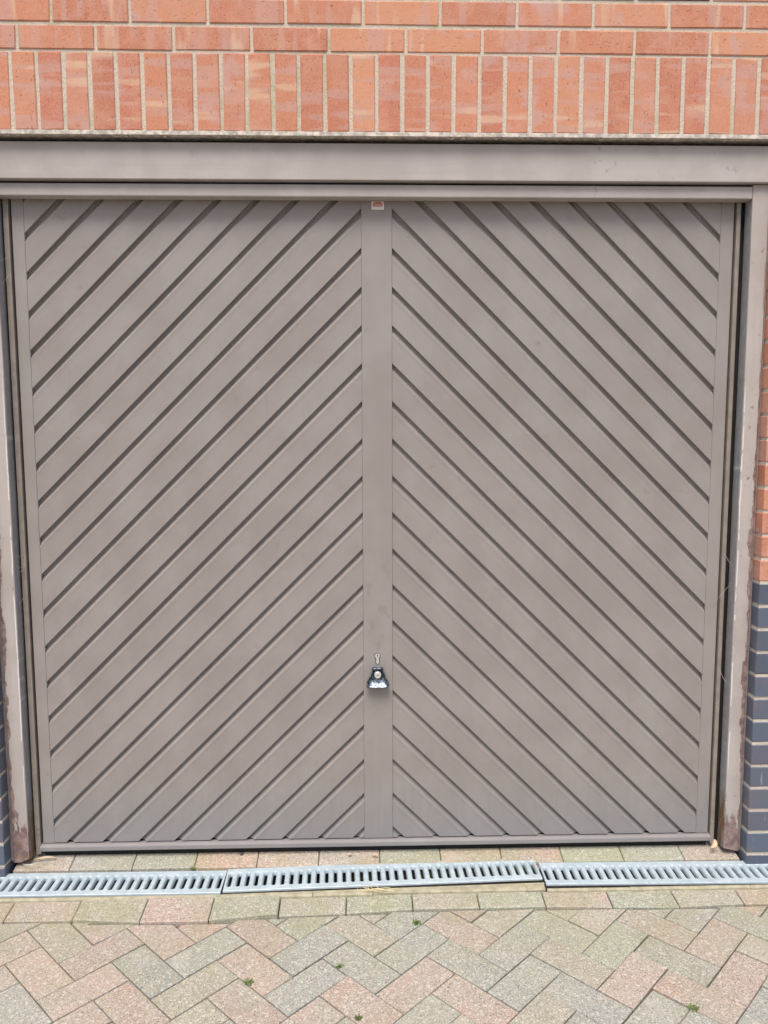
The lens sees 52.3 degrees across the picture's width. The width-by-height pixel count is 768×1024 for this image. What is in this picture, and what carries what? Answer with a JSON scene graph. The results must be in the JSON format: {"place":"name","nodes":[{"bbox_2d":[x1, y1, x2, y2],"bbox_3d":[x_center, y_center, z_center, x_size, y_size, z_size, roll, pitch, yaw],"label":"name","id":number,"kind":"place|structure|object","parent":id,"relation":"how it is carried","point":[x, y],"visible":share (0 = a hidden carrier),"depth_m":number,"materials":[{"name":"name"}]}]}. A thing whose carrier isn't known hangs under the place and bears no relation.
{"place":"outdoors","nodes":[
{"label":"outdoors","id":0,"kind":"place"},
{"bbox_2d":[0,841,767,1023],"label":"driveway","id":1,"kind":"structure","parent":0,"point":[506,954],"depth_m":2.18,"materials":[{"name":"beige brick"}]},
{"bbox_2d":[33,856,55,860],"bbox_3d":[-1.109,1.132,2.557,0.070,0.010,0.008,-1,6,-8],"label":"dead leaf","id":2,"kind":"object","parent":1,"relation":"on","point":[45,857],"visible":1,"depth_m":2.56,"materials":[{"name":"beige plant"}]},
{"bbox_2d":[0,875,228,904],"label":"drain channel","id":3,"kind":"object","parent":1,"relation":"in","point":[64,900],"visible":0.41,"depth_m":2.50,"materials":[{"name":"concrete"}]},
{"bbox_2d":[0,870,226,897],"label":"drain grate","id":4,"kind":"object","parent":3,"relation":"on","point":[85,878],"visible":1,"depth_m":2.46,"materials":[{"name":"metal"}]},
{"bbox_2d":[243,977,253,985],"bbox_3d":[-0.354,1.232,2.050,0.030,0.010,0.022,0,6,-1],"label":"weed tuft","id":5,"kind":"object","parent":1,"relation":"on","point":[247,982],"visible":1,"depth_m":2.05,"materials":[{"name":"green plant"}]},
{"bbox_2d":[354,1013,361,1019],"bbox_3d":[-0.064,1.245,1.927,0.021,0.009,0.020,0,6,-1],"label":"weed tuft","id":6,"kind":"object","parent":1,"relation":"on","point":[358,1017],"visible":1,"depth_m":1.93,"materials":[{"name":"green plant"}]},
{"bbox_2d":[228,874,543,893],"bbox_3d":[0.001,1.203,2.507,1.003,0.074,0.140,-1,6,-3],"label":"drain channel","id":7,"kind":"object","parent":1,"relation":"in","point":[309,881],"visible":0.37,"depth_m":2.54,"materials":[{"name":"concrete"}]},
{"bbox_2d":[357,884,398,892],"bbox_3d":[-0.019,1.167,2.425,0.128,0.009,0.035,0,6,-1],"label":"dry grass wisp","id":8,"kind":"object","parent":7,"relation":"on","point":[367,889],"visible":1,"depth_m":2.42,"materials":[{"name":"plant"}]},
{"bbox_2d":[223,860,541,892],"bbox_3d":[-0.002,1.163,2.503,1.000,0.015,0.123,-1,6,-3],"label":"drain grate","id":9,"kind":"object","parent":7,"relation":"on","point":[296,872],"visible":0.99,"depth_m":2.50,"materials":[{"name":"metal"}]},
{"bbox_2d":[412,918,421,925],"bbox_3d":[0.097,1.204,2.298,0.028,0.012,0.025,0,6,-1],"label":"weed tuft","id":10,"kind":"object","parent":1,"relation":"on","point":[415,922],"visible":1,"depth_m":2.29,"materials":[{"name":"green plant"}]},
{"bbox_2d":[537,866,762,892],"bbox_3d":[1.007,1.200,2.512,1.003,0.074,0.140,0,6,-1],"label":"drain channel","id":11,"kind":"object","parent":1,"relation":"in","point":[576,890],"visible":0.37,"depth_m":2.55,"materials":[{"name":"concrete"}]},
{"bbox_2d":[538,861,767,885],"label":"drain grate","id":12,"kind":"object","parent":11,"relation":"on","point":[737,867],"visible":1,"depth_m":2.51,"materials":[{"name":"metal"}]},
{"bbox_2d":[688,1003,699,1012],"bbox_3d":[0.772,1.238,1.953,0.026,0.012,0.029,5,8,38],"label":"weed tuft","id":13,"kind":"object","parent":1,"relation":"on","point":[690,1005],"visible":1,"depth_m":1.96,"materials":[{"name":"green plant"}]},
{"bbox_2d":[710,839,717,847],"bbox_3d":[1.093,1.101,2.599,0.032,0.022,0.018,-52,4,-37],"label":"dead leaf","id":14,"kind":"object","parent":1,"relation":"on","point":[714,843],"visible":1,"depth_m":2.60,"materials":[{"name":"beige plant"}]},
{"label":"ground","id":15,"kind":"structure","parent":0,"visible":0},
{"bbox_2d":[0,0,767,890],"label":"brick wall","id":16,"kind":"structure","parent":15,"relation":"on","point":[662,72],"depth_m":2.27,"materials":[{"name":"red brick"}]},
{"bbox_2d":[0,140,767,862],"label":"door frame","id":17,"kind":"object","parent":16,"relation":"attached to","point":[328,170],"visible":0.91,"depth_m":2.36,"materials":[{"name":"paint"}]},
{"bbox_2d":[11,199,739,854],"bbox_3d":[-0.020,0.076,2.494,2.239,2.123,0.058,0,6,-1],"label":"garage door","id":18,"kind":"structure","parent":17,"relation":"attached to","point":[373,525],"depth_m":2.49,"materials":[{"name":"brown paint"}]}
]}

